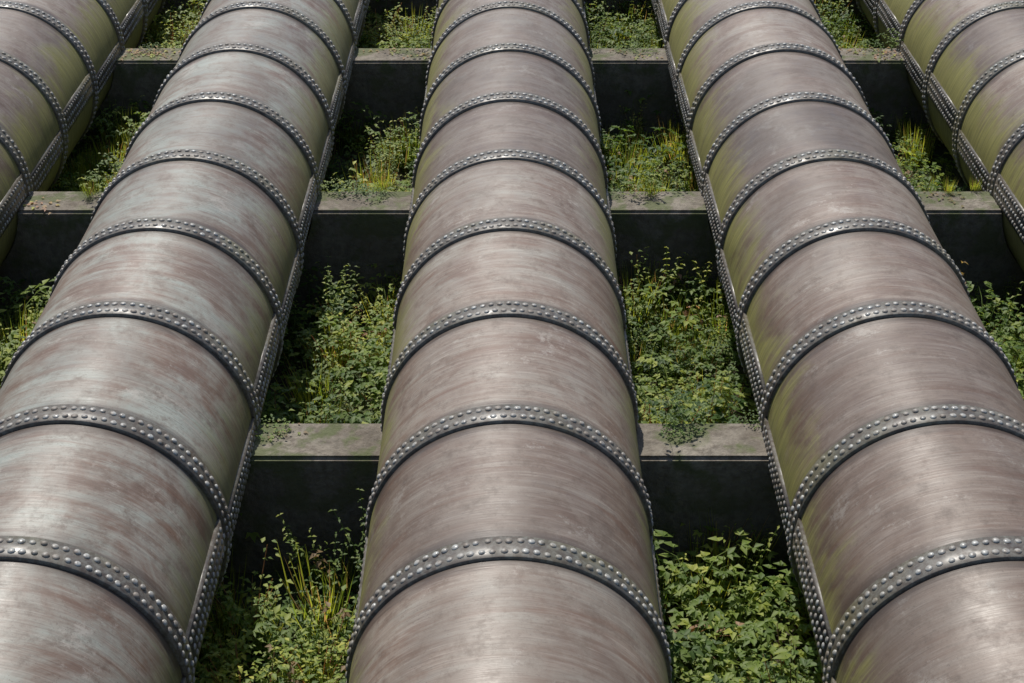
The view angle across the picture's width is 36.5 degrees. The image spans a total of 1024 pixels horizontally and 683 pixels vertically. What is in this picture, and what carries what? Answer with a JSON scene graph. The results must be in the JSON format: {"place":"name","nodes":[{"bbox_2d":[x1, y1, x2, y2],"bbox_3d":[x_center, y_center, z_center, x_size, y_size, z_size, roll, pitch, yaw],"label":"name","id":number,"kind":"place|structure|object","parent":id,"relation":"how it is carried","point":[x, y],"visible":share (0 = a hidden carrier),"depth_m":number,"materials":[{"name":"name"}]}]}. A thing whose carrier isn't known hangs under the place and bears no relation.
{"place":"outdoors","nodes":[
{"label":"outdoors","id":0,"kind":"place"},
{"bbox_2d":[0,28,1023,682],"bbox_3d":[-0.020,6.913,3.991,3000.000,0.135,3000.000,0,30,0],"label":"ground","id":1,"kind":"structure","parent":0,"point":[940,150],"depth_m":15.26,"materials":[{"name":"green plant"}]},
{"bbox_2d":[226,424,789,572],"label":"concrete saddle beam","id":2,"kind":"structure","parent":1,"relation":"on","point":[303,482],"depth_m":12.38,"materials":[{"name":"grey concrete"}]},
{"bbox_2d":[0,0,165,265],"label":"riveted penstock pipe","id":3,"kind":"object","parent":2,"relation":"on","point":[58,58],"visible":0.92,"depth_m":17.98,"materials":[{"name":"metal"}]},
{"bbox_2d":[0,0,369,682],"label":"riveted penstock pipe","id":4,"kind":"object","parent":2,"relation":"on","point":[142,368],"visible":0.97,"depth_m":11.86,"materials":[{"name":"metal"}]},
{"bbox_2d":[345,0,671,682],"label":"riveted penstock pipe","id":5,"kind":"object","parent":2,"relation":"on","point":[509,525],"visible":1,"depth_m":11.18,"materials":[{"name":"metal"}]},
{"bbox_2d":[651,0,1023,682],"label":"riveted penstock pipe","id":6,"kind":"object","parent":2,"relation":"on","point":[879,372],"visible":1,"depth_m":11.81,"materials":[{"name":"metal"}]},
{"bbox_2d":[856,0,1023,271],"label":"riveted penstock pipe","id":7,"kind":"object","parent":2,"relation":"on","point":[964,62],"visible":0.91,"depth_m":17.91,"materials":[{"name":"metal"}]},
{"bbox_2d":[149,0,867,30],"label":"vegetation","id":8,"kind":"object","parent":1,"relation":"on","point":[415,7],"depth_m":24.26,"materials":[{"name":"green plant"}]},
{"bbox_2d":[79,48,938,143],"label":"concrete saddle beam","id":9,"kind":"structure","parent":1,"relation":"on","point":[385,82],"depth_m":20.20,"materials":[{"name":"grey concrete"}]},
{"bbox_2d":[0,0,1023,682],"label":"undergrowth","id":10,"kind":"object","parent":1,"relation":"on","point":[340,352],"visible":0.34,"depth_m":14.86,"materials":[{"name":"green plant"}]},
{"bbox_2d":[0,192,1023,306],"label":"concrete saddle beam","id":11,"kind":"structure","parent":1,"relation":"on","point":[357,231],"depth_m":16.28,"materials":[{"name":"grey concrete"}]}
]}

